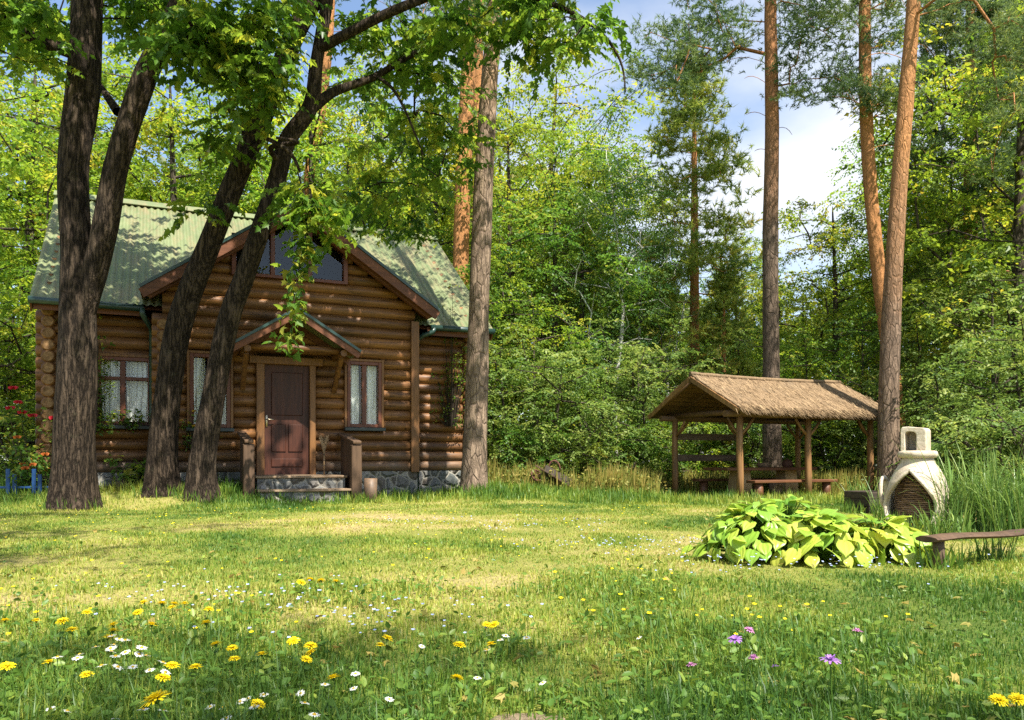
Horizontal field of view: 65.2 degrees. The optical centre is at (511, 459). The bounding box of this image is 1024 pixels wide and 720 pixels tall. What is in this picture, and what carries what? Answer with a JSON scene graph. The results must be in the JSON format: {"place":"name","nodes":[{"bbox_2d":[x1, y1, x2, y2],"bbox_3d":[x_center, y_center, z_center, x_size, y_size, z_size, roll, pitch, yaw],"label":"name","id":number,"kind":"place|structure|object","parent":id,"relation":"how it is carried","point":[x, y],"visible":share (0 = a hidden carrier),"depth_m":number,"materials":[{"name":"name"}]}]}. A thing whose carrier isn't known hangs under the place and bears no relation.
{"place":"outdoors","nodes":[
{"label":"outdoors","id":0,"kind":"place"},
{"bbox_2d":[0,0,1016,461],"label":"sky","id":1,"kind":"structure","parent":0,"point":[806,154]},
{"bbox_2d":[0,464,1023,719],"bbox_3d":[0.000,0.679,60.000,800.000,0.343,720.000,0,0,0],"label":"ground","id":2,"kind":"structure","parent":0,"point":[128,562],"depth_m":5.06,"materials":[{"name":"green plant"}]},
{"bbox_2d":[0,394,35,473],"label":"leafy shrub","id":3,"kind":"object","parent":2,"relation":"on","point":[21,415],"visible":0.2,"depth_m":16.09,"materials":[{"name":"green plant"}]},
{"bbox_2d":[0,296,36,475],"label":"tall shrub","id":4,"kind":"object","parent":2,"relation":"on","point":[28,371],"visible":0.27,"depth_m":17.26,"materials":[{"name":"green plant"}]},
{"bbox_2d":[0,249,37,449],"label":"sapling","id":5,"kind":"object","parent":2,"relation":"on","point":[24,346],"visible":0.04,"depth_m":20.26,"materials":[{"name":"green plant"}]},
{"bbox_2d":[0,386,52,490],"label":"rose bush","id":6,"kind":"object","parent":2,"relation":"on","point":[18,454],"visible":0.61,"depth_m":13.43,"materials":[{"name":"green plant"}]},
{"bbox_2d":[9,435,51,489],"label":"lily clump","id":7,"kind":"object","parent":2,"relation":"on","point":[30,468],"visible":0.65,"depth_m":13.24,"materials":[{"name":"green plant"}]},
{"bbox_2d":[0,57,65,353],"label":"broadleaf tree","id":8,"kind":"object","parent":2,"relation":"on","point":[35,142],"visible":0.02,"depth_m":30.90,"materials":[{"name":"green plant"}]},
{"bbox_2d":[0,315,102,473],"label":"tall shrub","id":9,"kind":"object","parent":2,"relation":"on","point":[11,379],"visible":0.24,"depth_m":18.02,"materials":[{"name":"green plant"}]},
{"bbox_2d":[0,45,112,410],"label":"broadleaf tree","id":10,"kind":"object","parent":2,"relation":"on","point":[5,205],"visible":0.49,"depth_m":19.96,"materials":[{"name":"green plant"}]},
{"bbox_2d":[0,40,187,428],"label":"broadleaf tree","id":11,"kind":"object","parent":2,"relation":"on","point":[108,48],"visible":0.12,"depth_m":23.83,"materials":[{"name":"green plant"}]},
{"bbox_2d":[0,56,193,388],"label":"broadleaf tree","id":12,"kind":"object","parent":2,"relation":"on","point":[150,155],"visible":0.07,"depth_m":25.43,"materials":[{"name":"green plant"}]},
{"bbox_2d":[103,453,145,488],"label":"bush","id":13,"kind":"object","parent":2,"relation":"on","point":[128,473],"visible":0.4,"depth_m":13.94,"materials":[{"name":"green plant"}]},
{"bbox_2d":[0,0,261,510],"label":"maple tree","id":14,"kind":"object","parent":2,"relation":"on","point":[28,28],"visible":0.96,"depth_m":11.98,"materials":[{"name":"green plant"}]},
{"bbox_2d":[0,52,291,289],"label":"broadleaf tree","id":15,"kind":"object","parent":2,"relation":"on","point":[169,115],"visible":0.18,"depth_m":23.73,"materials":[{"name":"green plant"}]},
{"bbox_2d":[137,0,320,497],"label":"maple tree","id":16,"kind":"object","parent":2,"relation":"on","point":[162,472],"visible":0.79,"depth_m":12.62,"materials":[{"name":"green plant"}]},
{"bbox_2d":[138,27,370,213],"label":"broadleaf tree","id":17,"kind":"object","parent":2,"relation":"on","point":[218,180],"visible":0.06,"depth_m":26.66,"materials":[{"name":"green plant"}]},
{"bbox_2d":[28,190,494,502],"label":"log house","id":18,"kind":"structure","parent":2,"relation":"on","point":[358,385],"depth_m":15.07,"materials":[{"name":"brown wood"}]},
{"bbox_2d":[55,314,119,435],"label":"climbing vine","id":19,"kind":"object","parent":18,"relation":"attached to","point":[100,413],"visible":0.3,"depth_m":13.89,"materials":[{"name":"green plant"}]},
{"bbox_2d":[97,353,148,428],"bbox_3d":[-6.908,-1.215,14.270,1.000,1.330,0.312,0,0,-24],"label":"window","id":20,"kind":"structure","parent":18,"relation":"in","point":[134,376],"depth_m":14.33,"materials":[{"name":"clear glass"}]},
{"bbox_2d":[186,350,233,431],"bbox_3d":[-5.426,-1.230,14.382,0.800,1.440,0.312,0,0,-24],"label":"window","id":21,"kind":"structure","parent":18,"relation":"in","point":[195,359],"depth_m":14.41,"materials":[{"name":"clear glass"}]},
{"bbox_2d":[264,364,308,474],"bbox_3d":[-4.200,-0.751,14.921,0.820,2.042,0.121,0,0,-24],"label":"door","id":22,"kind":"structure","parent":18,"relation":"in","point":[286,387],"depth_m":14.92,"materials":[{"name":"brown wood"}]},
{"bbox_2d":[231,231,347,284],"bbox_3d":[-4.212,-3.920,15.134,2.110,1.340,0.522,0,0,-24],"label":"attic window","id":23,"kind":"structure","parent":18,"relation":"in","point":[329,272],"depth_m":15.30,"materials":[{"name":"clear glass"}]},
{"bbox_2d":[344,359,385,430],"bbox_3d":[-2.873,-1.255,15.519,0.790,1.390,0.312,0,0,-24],"label":"window","id":24,"kind":"structure","parent":18,"relation":"in","point":[371,371],"depth_m":15.57,"materials":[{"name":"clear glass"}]},
{"bbox_2d":[429,284,466,428],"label":"climbing vine","id":25,"kind":"object","parent":18,"relation":"attached to","point":[451,415],"visible":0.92,"depth_m":16.62,"materials":[{"name":"green plant"}]},
{"bbox_2d":[180,13,439,230],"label":"broadleaf tree","id":26,"kind":"object","parent":2,"relation":"on","point":[311,154],"visible":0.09,"depth_m":24.52,"materials":[{"name":"green plant"}]},
{"bbox_2d":[304,0,409,194],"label":"pine tree","id":27,"kind":"object","parent":2,"relation":"on","point":[326,63],"visible":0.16,"depth_m":26.89,"materials":[{"name":"orange plant"}]},
{"bbox_2d":[263,46,506,344],"bbox_3d":[-4.772,-6.806,27.688,9.822,15.298,8.667,0,0,10],"label":"broadleaf tree","id":28,"kind":"object","parent":2,"relation":"on","point":[353,120],"visible":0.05,"depth_m":27.05,"materials":[{"name":"green plant"}]},
{"bbox_2d":[182,0,631,502],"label":"maple tree","id":29,"kind":"object","parent":2,"relation":"on","point":[429,47],"visible":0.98,"depth_m":12.70,"materials":[{"name":"green plant"}]},
{"bbox_2d":[314,69,566,403],"bbox_3d":[-2.391,-6.053,27.229,9.036,14.074,7.973,0,0,45],"label":"broadleaf tree","id":30,"kind":"object","parent":2,"relation":"on","point":[375,164],"visible":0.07,"depth_m":25.81,"materials":[{"name":"green plant"}]},
{"bbox_2d":[392,0,517,284],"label":"pine tree","id":31,"kind":"object","parent":2,"relation":"on","point":[461,228],"visible":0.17,"depth_m":23.80,"materials":[{"name":"orange plant"}]},
{"bbox_2d":[0,481,973,569],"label":"grass tufts","id":32,"kind":"object","parent":2,"relation":"on","point":[917,524],"visible":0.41,"depth_m":12.24,"materials":[{"name":"green plant"}]},
{"bbox_2d":[410,0,578,492],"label":"pine tree","id":33,"kind":"object","parent":2,"relation":"on","point":[474,470],"visible":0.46,"depth_m":15.13,"materials":[{"name":"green plant"}]},
{"bbox_2d":[0,472,1001,504],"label":"grass","id":34,"kind":"structure","parent":2,"relation":"on","point":[588,494],"depth_m":14.46,"materials":[{"name":"green plant"}]},
{"bbox_2d":[400,63,603,428],"bbox_3d":[-0.302,-7.808,33.048,9.548,17.342,8.692,0,0,-10],"label":"broadleaf tree","id":35,"kind":"object","parent":2,"relation":"on","point":[519,158],"visible":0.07,"depth_m":31.89,"materials":[{"name":"green plant"}]},
{"bbox_2d":[0,78,1006,473],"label":"wood","id":36,"kind":"object","parent":2,"relation":"on","point":[162,160],"depth_m":43.58,"materials":[{"name":"green plant"}]},
{"bbox_2d":[0,534,1023,719],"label":"ground cover","id":37,"kind":"object","parent":2,"relation":"on","point":[626,674],"visible":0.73,"depth_m":2.80,"materials":[{"name":"green plant"}]},
{"bbox_2d":[0,496,1023,719],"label":"fallen leaves","id":38,"kind":"object","parent":2,"relation":"on","point":[955,676],"visible":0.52,"depth_m":3.69,"materials":[{"name":"plant"}]},
{"bbox_2d":[392,81,643,447],"bbox_3d":[0.098,-5.509,25.240,8.152,12.697,7.193,0,0,30],"label":"broadleaf tree","id":39,"kind":"object","parent":2,"relation":"on","point":[509,189],"visible":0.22,"depth_m":24.14,"materials":[{"name":"green plant"}]},
{"bbox_2d":[457,256,581,465],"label":"sapling","id":40,"kind":"object","parent":2,"relation":"on","point":[515,324],"visible":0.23,"depth_m":19.99,"materials":[{"name":"green plant"}]},
{"bbox_2d":[55,516,989,638],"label":"forget me nots","id":41,"kind":"object","parent":2,"relation":"on","point":[450,598],"visible":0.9,"depth_m":4.08,"materials":[{"name":"blue plant"}]},
{"bbox_2d":[487,417,575,474],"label":"leafy shrub","id":42,"kind":"object","parent":2,"relation":"on","point":[519,440],"visible":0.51,"depth_m":18.09,"materials":[{"name":"green plant"}]},
{"bbox_2d":[487,340,584,468],"bbox_3d":[-0.173,-1.076,18.902,3.802,4.309,3.997,0,0,0],"label":"tall shrub","id":43,"kind":"object","parent":2,"relation":"on","point":[526,449],"visible":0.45,"depth_m":18.24,"materials":[{"name":"green plant"}]},
{"bbox_2d":[398,20,678,462],"bbox_3d":[1.604,-8.484,31.800,10.396,18.883,9.464,0,0,15],"label":"broadleaf tree","id":44,"kind":"object","parent":2,"relation":"on","point":[589,116],"visible":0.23,"depth_m":30.33,"materials":[{"name":"green plant"}]},
{"bbox_2d":[487,276,610,464],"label":"sapling","id":45,"kind":"object","parent":2,"relation":"on","point":[568,334],"visible":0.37,"depth_m":20.12,"materials":[{"name":"green plant"}]},
{"bbox_2d":[456,128,672,466],"bbox_3d":[1.471,-4.001,23.600,6.603,9.944,6.819,0,0,10],"label":"broadleaf tree","id":46,"kind":"object","parent":2,"relation":"on","point":[552,235],"visible":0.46,"depth_m":22.51,"materials":[{"name":"green plant"}]},
{"bbox_2d":[487,333,645,476],"bbox_3d":[1.261,-0.894,18.669,3.775,4.069,3.591,0,0,20],"label":"tall shrub","id":47,"kind":"object","parent":2,"relation":"on","point":[545,392],"visible":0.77,"depth_m":18.22,"materials":[{"name":"green plant"}]},
{"bbox_2d":[538,432,623,483],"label":"leafy shrub","id":48,"kind":"object","parent":2,"relation":"on","point":[599,445],"visible":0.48,"depth_m":18.04,"materials":[{"name":"green plant"}]},
{"bbox_2d":[489,120,684,466],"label":"broadleaf tree","id":49,"kind":"object","parent":2,"relation":"on","point":[555,152],"visible":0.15,"depth_m":28.04,"materials":[{"name":"green plant"}]},
{"bbox_2d":[490,158,708,473],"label":"broadleaf tree","id":50,"kind":"object","parent":2,"relation":"on","point":[587,232],"visible":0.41,"depth_m":23.31,"materials":[{"name":"green plant"}]},
{"bbox_2d":[540,317,684,473],"bbox_3d":[2.362,-1.050,19.843,4.014,4.548,4.219,0,0,40],"label":"tall shrub","id":51,"kind":"object","parent":2,"relation":"on","point":[635,389],"visible":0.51,"depth_m":19.24,"materials":[{"name":"green plant"}]},
{"bbox_2d":[535,119,691,469],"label":"birch tree","id":52,"kind":"object","parent":2,"relation":"on","point":[633,185],"visible":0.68,"depth_m":23.10,"materials":[{"name":"green plant"}]},
{"bbox_2d":[527,94,707,429],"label":"broadleaf tree","id":53,"kind":"object","parent":2,"relation":"on","point":[617,148],"visible":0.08,"depth_m":29.21,"materials":[{"name":"green plant"}]},
{"bbox_2d":[578,424,690,489],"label":"leafy shrub","id":54,"kind":"object","parent":2,"relation":"on","point":[659,453],"visible":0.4,"depth_m":19.22,"materials":[{"name":"green plant"}]},
{"bbox_2d":[549,317,729,471],"bbox_3d":[3.089,-1.101,20.459,4.225,4.788,4.441,0,0,-20],"label":"tall shrub","id":55,"kind":"object","parent":2,"relation":"on","point":[606,378],"visible":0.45,"depth_m":19.68,"materials":[{"name":"green plant"}]},
{"bbox_2d":[587,169,726,467],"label":"birch tree","id":56,"kind":"object","parent":2,"relation":"on","point":[674,271],"visible":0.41,"depth_m":24.55,"materials":[{"name":"green plant"}]},
{"bbox_2d":[566,58,763,468],"bbox_3d":[5.470,-5.846,25.374,6.786,13.847,6.168,0,0,-30],"label":"young pine","id":57,"kind":"object","parent":2,"relation":"on","point":[678,120],"visible":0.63,"depth_m":24.87,"materials":[{"name":"green plant"}]},
{"bbox_2d":[623,415,730,476],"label":"leafy shrub","id":58,"kind":"object","parent":2,"relation":"on","point":[663,426],"visible":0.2,"depth_m":21.22,"materials":[{"name":"green plant"}]},
{"bbox_2d":[487,454,876,494],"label":"tall weeds","id":59,"kind":"object","parent":2,"relation":"on","point":[610,479],"visible":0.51,"depth_m":17.50,"materials":[{"name":"green plant"}]},
{"bbox_2d":[641,370,735,475],"bbox_3d":[5.034,-0.676,22.540,3.553,3.830,3.380,0,0,-10],"label":"tall shrub","id":60,"kind":"object","parent":2,"relation":"on","point":[701,449],"visible":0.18,"depth_m":22.00,"materials":[{"name":"green plant"}]},
{"bbox_2d":[671,263,762,474],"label":"young pine","id":61,"kind":"object","parent":2,"relation":"on","point":[724,291],"visible":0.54,"depth_m":23.75,"materials":[{"name":"green plant"}]},
{"bbox_2d":[646,255,793,471],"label":"broadleaf tree","id":62,"kind":"object","parent":2,"relation":"on","point":[753,310],"visible":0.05,"depth_m":31.10,"materials":[{"name":"green plant"}]},
{"bbox_2d":[674,314,797,471],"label":"sapling","id":63,"kind":"object","parent":2,"relation":"on","point":[740,343],"visible":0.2,"depth_m":23.63,"materials":[{"name":"green plant"}]},
{"bbox_2d":[679,422,794,474],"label":"leafy shrub","id":64,"kind":"object","parent":2,"relation":"on","point":[753,427],"visible":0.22,"depth_m":22.15,"materials":[{"name":"green plant"}]},
{"bbox_2d":[601,0,879,472],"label":"pine tree","id":65,"kind":"object","parent":2,"relation":"on","point":[772,433],"visible":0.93,"depth_m":20.80,"materials":[{"name":"green plant"}]},
{"bbox_2d":[670,230,815,463],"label":"broadleaf tree","id":66,"kind":"object","parent":2,"relation":"on","point":[754,262],"visible":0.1,"depth_m":28.55,"materials":[{"name":"green plant"}]},
{"bbox_2d":[679,500,819,566],"bbox_3d":[1.791,0.542,5.950,0.910,0.499,0.768,0,0,-17],"label":"hosta","id":67,"kind":"object","parent":2,"relation":"on","point":[735,533],"visible":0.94,"depth_m":5.78,"materials":[{"name":"green plant"}]},
{"bbox_2d":[703,467,816,495],"bbox_3d":[5.518,0.519,17.738,2.550,0.715,0.802,0,0,-25],"label":"picnic table","id":68,"kind":"object","parent":2,"relation":"on","point":[785,473],"visible":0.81,"depth_m":17.47,"materials":[{"name":"red wood"}]},
{"bbox_2d":[645,372,877,495],"bbox_3d":[5.760,-0.473,17.926,4.493,2.809,3.524,0,0,-25],"label":"gazebo","id":69,"kind":"object","parent":2,"relation":"on","point":[728,400],"visible":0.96,"depth_m":17.47,"materials":[{"name":"brown wood"}]},
{"bbox_2d":[713,278,828,461],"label":"broadleaf tree","id":70,"kind":"object","parent":2,"relation":"on","point":[787,315],"visible":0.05,"depth_m":33.30,"materials":[{"name":"green plant"}]},
{"bbox_2d":[761,494,820,557],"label":"hosta","id":71,"kind":"object","parent":2,"relation":"on","point":[790,501],"visible":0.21,"depth_m":6.36,"materials":[{"name":"green plant"}]},
{"bbox_2d":[746,479,837,496],"bbox_3d":[6.022,0.646,17.146,2.350,0.450,0.280,0,0,-25],"label":"bench","id":72,"kind":"object","parent":2,"relation":"on","point":[826,484],"visible":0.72,"depth_m":16.94,"materials":[{"name":"red wood"}]},
{"bbox_2d":[743,420,861,474],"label":"leafy shrub","id":73,"kind":"object","parent":2,"relation":"on","point":[814,443],"visible":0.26,"depth_m":21.85,"materials":[{"name":"green plant"}]},
{"bbox_2d":[745,270,868,461],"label":"broadleaf tree","id":74,"kind":"object","parent":2,"relation":"on","point":[803,315],"visible":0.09,"depth_m":31.44,"materials":[{"name":"green plant"}]},
{"bbox_2d":[761,324,864,466],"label":"sapling","id":75,"kind":"object","parent":2,"relation":"on","point":[793,357],"visible":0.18,"depth_m":23.57,"materials":[{"name":"green plant"}]},
{"bbox_2d":[755,420,876,476],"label":"leafy shrub","id":76,"kind":"object","parent":2,"relation":"on","point":[823,457],"visible":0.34,"depth_m":21.68,"materials":[{"name":"green plant"}]},
{"bbox_2d":[751,508,882,568],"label":"hosta","id":77,"kind":"object","parent":2,"relation":"on","point":[824,530],"visible":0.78,"depth_m":5.65,"materials":[{"name":"green plant"}]},
{"bbox_2d":[706,165,961,465],"bbox_3d":[11.101,-4.216,27.250,7.033,10.593,7.264,0,0,-20],"label":"broadleaf tree","id":78,"kind":"object","parent":2,"relation":"on","point":[831,239],"visible":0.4,"depth_m":26.69,"materials":[{"name":"green plant"}]},
{"bbox_2d":[844,490,883,513],"bbox_3d":[5.096,0.598,11.400,0.480,0.310,0.480,0,0,-20],"label":"planter box","id":79,"kind":"object","parent":2,"relation":"on","point":[856,497],"visible":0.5,"depth_m":11.24,"materials":[{"name":"soil"}]},
{"bbox_2d":[789,0,941,447],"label":"pine tree","id":80,"kind":"object","parent":2,"relation":"on","point":[865,93],"visible":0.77,"depth_m":20.34,"materials":[{"name":"orange plant"}]},
{"bbox_2d":[800,295,933,467],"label":"sapling","id":81,"kind":"object","parent":2,"relation":"on","point":[868,330],"visible":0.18,"depth_m":23.28,"materials":[{"name":"green plant"}]},
{"bbox_2d":[789,195,961,468],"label":"broadleaf tree","id":82,"kind":"object","parent":2,"relation":"on","point":[844,297],"visible":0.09,"depth_m":29.85,"materials":[{"name":"green plant"}]},
{"bbox_2d":[811,360,947,472],"bbox_3d":[10.062,-0.772,22.020,3.591,4.069,3.775,0,0,-30],"label":"tall shrub","id":83,"kind":"object","parent":2,"relation":"on","point":[848,443],"visible":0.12,"depth_m":21.89,"materials":[{"name":"green plant"}]},
{"bbox_2d":[824,512,948,567],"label":"hosta","id":84,"kind":"object","parent":2,"relation":"on","point":[894,536],"visible":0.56,"depth_m":5.73,"materials":[{"name":"green plant"}]},
{"bbox_2d":[819,96,1005,436],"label":"broadleaf tree","id":85,"kind":"object","parent":2,"relation":"on","point":[851,193],"visible":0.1,"depth_m":31.41,"materials":[{"name":"green plant"}]},
{"bbox_2d":[843,352,983,473],"bbox_3d":[10.142,-0.767,19.842,3.775,4.069,3.591,0,0,-40],"label":"tall shrub","id":86,"kind":"object","parent":2,"relation":"on","point":[918,385],"visible":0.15,"depth_m":19.87,"materials":[{"name":"green plant"}]},
{"bbox_2d":[819,107,1010,439],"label":"broadleaf tree","id":87,"kind":"object","parent":2,"relation":"on","point":[952,175],"visible":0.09,"depth_m":25.30,"materials":[{"name":"green plant"}]},
{"bbox_2d":[879,427,951,528],"bbox_3d":[4.495,0.199,8.918,0.672,1.140,0.719,0,0,-44],"label":"garden oven","id":88,"kind":"object","parent":2,"relation":"on","point":[895,497],"visible":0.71,"depth_m":8.80,"materials":[{"name":"ceramic"}]},
{"bbox_2d":[850,288,990,447],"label":"sapling","id":89,"kind":"object","parent":2,"relation":"on","point":[906,353],"visible":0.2,"depth_m":22.37,"materials":[{"name":"green plant"}]},
{"bbox_2d":[836,0,1023,456],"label":"broadleaf tree","id":90,"kind":"object","parent":2,"relation":"on","point":[923,246],"visible":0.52,"depth_m":20.82,"materials":[{"name":"green plant"}]},
{"bbox_2d":[857,0,1023,423],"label":"dark pine","id":91,"kind":"object","parent":2,"relation":"on","point":[954,36],"visible":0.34,"depth_m":24.22,"materials":[{"name":"green plant"}]},
{"bbox_2d":[862,258,1023,425],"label":"sapling","id":92,"kind":"object","parent":2,"relation":"on","point":[967,290],"visible":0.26,"depth_m":20.92,"materials":[{"name":"green plant"}]},
{"bbox_2d":[865,0,1023,490],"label":"pine tree","id":93,"kind":"object","parent":2,"relation":"on","point":[888,436],"visible":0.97,"depth_m":16.86,"materials":[{"name":"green plant"}]},
{"bbox_2d":[916,495,975,540],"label":"ornamental grass","id":94,"kind":"object","parent":2,"relation":"on","point":[939,527],"depth_m":7.55,"materials":[{"name":"green plant"}]},
{"bbox_2d":[873,244,1023,462],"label":"sapling","id":95,"kind":"object","parent":2,"relation":"on","point":[980,301],"visible":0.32,"depth_m":18.53,"materials":[{"name":"green plant"}]},
{"bbox_2d":[879,0,1023,388],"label":"broadleaf tree","id":96,"kind":"object","parent":2,"relation":"on","point":[973,147],"visible":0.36,"depth_m":21.66,"materials":[{"name":"green plant"}]},
{"bbox_2d":[887,397,1023,498],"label":"leafy shrub","id":97,"kind":"object","parent":2,"relation":"on","point":[983,425],"visible":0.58,"depth_m":11.85,"materials":[{"name":"green plant"}]},
{"bbox_2d":[900,410,1017,489],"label":"leafy shrub","id":98,"kind":"object","parent":2,"relation":"on","point":[975,446],"visible":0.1,"depth_m":16.21,"materials":[{"name":"green plant"}]},
{"bbox_2d":[896,330,1023,481],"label":"tall shrub","id":99,"kind":"object","parent":2,"relation":"on","point":[963,393],"visible":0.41,"depth_m":15.94,"materials":[{"name":"green plant"}]},
{"bbox_2d":[907,305,1023,482],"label":"tall shrub","id":100,"kind":"object","parent":2,"relation":"on","point":[957,412],"visible":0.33,"depth_m":16.19,"materials":[{"name":"green plant"}]},
{"bbox_2d":[915,529,1023,568],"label":"log bench","id":101,"kind":"object","parent":2,"relation":"on","point":[938,541],"visible":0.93,"depth_m":5.48,"materials":[{"name":"brown wood"}]},
{"bbox_2d":[948,288,1023,475],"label":"tall shrub","id":102,"kind":"object","parent":2,"relation":"on","point":[1015,329],"visible":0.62,"depth_m":15.03,"materials":[{"name":"green plant"}]},
{"bbox_2d":[966,528,1023,561],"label":"ornamental grass","id":103,"kind":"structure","parent":2,"relation":"on","point":[999,552],"depth_m":5.90,"materials":[{"name":"green plant"}]},
{"bbox_2d":[889,436,1023,530],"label":"ornamental grass","id":104,"kind":"object","parent":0,"point":[951,491],"depth_m":8.52,"materials":[{"name":"green plant"}]},
{"bbox_2d":[948,440,1023,531],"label":"ornamental grass","id":105,"kind":"object","parent":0,"point":[1008,511],"depth_m":8.05,"materials":[{"name":"green plant"}]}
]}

